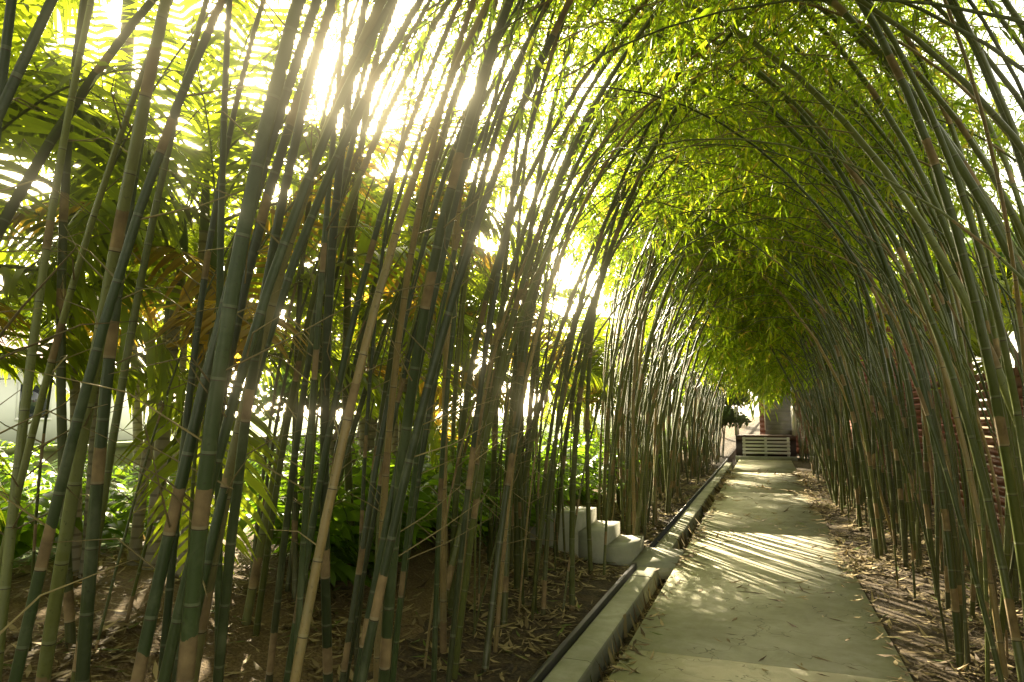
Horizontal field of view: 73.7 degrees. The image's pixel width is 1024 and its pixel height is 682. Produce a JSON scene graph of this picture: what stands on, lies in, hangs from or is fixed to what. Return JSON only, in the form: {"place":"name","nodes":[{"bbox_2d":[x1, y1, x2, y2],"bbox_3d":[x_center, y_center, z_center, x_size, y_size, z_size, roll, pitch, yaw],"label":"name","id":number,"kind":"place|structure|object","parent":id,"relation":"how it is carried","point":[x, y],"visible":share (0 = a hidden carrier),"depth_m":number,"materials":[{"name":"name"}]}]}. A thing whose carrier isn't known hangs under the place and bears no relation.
{"place":"outdoors","nodes":[
{"label":"outdoors","id":0,"kind":"place"},
{"bbox_2d":[0,416,1023,681],"bbox_3d":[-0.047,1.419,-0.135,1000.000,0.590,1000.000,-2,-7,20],"label":"ground","id":1,"kind":"structure","parent":0,"point":[906,644],"depth_m":4.72,"materials":[{"name":"brown soil"}]},
{"bbox_2d":[0,368,144,444],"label":"house walls","id":2,"kind":"structure","parent":1,"relation":"on","point":[9,410],"depth_m":26.99,"materials":[{"name":"white paint"}]},
{"bbox_2d":[18,384,47,417],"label":"house windows","id":3,"kind":"structure","parent":2,"relation":"in","point":[35,391],"depth_m":26.90,"materials":[{"name":"grey glass"}]},
{"bbox_2d":[0,330,143,372],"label":"house roof","id":4,"kind":"structure","parent":2,"relation":"on","point":[14,346],"depth_m":28.65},
{"bbox_2d":[0,425,525,487],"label":"mossy garden wall","id":5,"kind":"structure","parent":1,"relation":"on","point":[121,448],"depth_m":11.33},
{"bbox_2d":[0,0,721,634],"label":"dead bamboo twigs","id":6,"kind":"object","parent":1,"relation":"on","point":[456,218],"visible":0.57,"depth_m":2.95,"materials":[{"name":"plant"}]},
{"bbox_2d":[0,216,1022,454],"bbox_3d":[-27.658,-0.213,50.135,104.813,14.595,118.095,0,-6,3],"label":"tree","id":7,"kind":"object","parent":1,"relation":"on","point":[728,412],"depth_m":19.93,"materials":[{"name":"green plant"}]},
{"bbox_2d":[0,0,1023,586],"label":"palm","id":8,"kind":"object","parent":1,"relation":"on","point":[90,156],"depth_m":4.89,"materials":[{"name":"green plant"}]},
{"bbox_2d":[0,0,1023,681],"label":"bamboo culms","id":9,"kind":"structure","parent":1,"relation":"on","point":[976,538],"depth_m":3.50,"materials":[{"name":"green plant"}]},
{"bbox_2d":[2,451,1023,681],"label":"leaf litter","id":10,"kind":"object","parent":1,"relation":"on","point":[806,480],"visible":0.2,"depth_m":5.23,"materials":[{"name":"brown plant"}]},
{"bbox_2d":[171,0,1023,421],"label":"bamboo","id":11,"kind":"object","parent":1,"relation":"on","point":[759,380],"depth_m":5.94,"materials":[{"name":"green plant"}]},
{"bbox_2d":[529,505,683,579],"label":"steps","id":12,"kind":"structure","parent":1,"relation":"on","point":[628,550],"depth_m":7.39,"materials":[{"name":"concrete"}]},
{"bbox_2d":[527,458,727,681],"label":"pipe","id":13,"kind":"object","parent":1,"relation":"on","point":[542,672],"visible":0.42,"depth_m":5.31,"materials":[{"name":"black"}]},
{"bbox_2d":[542,462,731,681],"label":"kerb","id":14,"kind":"structure","parent":1,"relation":"on","point":[577,662],"depth_m":5.36,"materials":[{"name":"concrete"}]},
{"bbox_2d":[500,15,1023,553],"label":"bamboo culms","id":15,"kind":"object","parent":1,"relation":"on","point":[830,449],"visible":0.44,"depth_m":10.69,"materials":[{"name":"green plant"}]},
{"bbox_2d":[734,387,796,456],"bbox_3d":[9.650,2.567,26.107,2.060,3.390,4.300,-2,-7,20],"label":"bench","id":16,"kind":"object","parent":1,"relation":"on","point":[765,441],"visible":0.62,"depth_m":24.03,"materials":[{"name":"paint"}]},
{"bbox_2d":[736,456,797,461],"bbox_3d":[8.829,4.114,23.709,2.000,0.200,0.470,-2,-7,20],"label":"concrete step","id":17,"kind":"object","parent":1,"relation":"on","point":[767,458],"visible":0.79,"depth_m":23.55,"materials":[{"name":"grey concrete"}]},
{"bbox_2d":[736,313,959,456],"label":"building","id":18,"kind":"structure","parent":1,"relation":"on","point":[781,427],"depth_m":26.14,"materials":[{"name":"grey concrete"}]},
{"bbox_2d":[850,361,1022,532],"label":"lattice screen","id":19,"kind":"object","parent":1,"relation":"on","point":[997,462],"visible":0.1,"depth_m":8.81,"materials":[{"name":"brown wood"}]},
{"bbox_2d":[0,0,1023,415],"label":"sky","id":20,"kind":"structure","parent":0,"point":[113,10],"materials":[{"name":"white"}]},
{"bbox_2d":[608,459,912,681],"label":"path","id":21,"kind":"structure","parent":0,"point":[686,646],"depth_m":5.49,"materials":[{"name":"concrete"}]}
]}

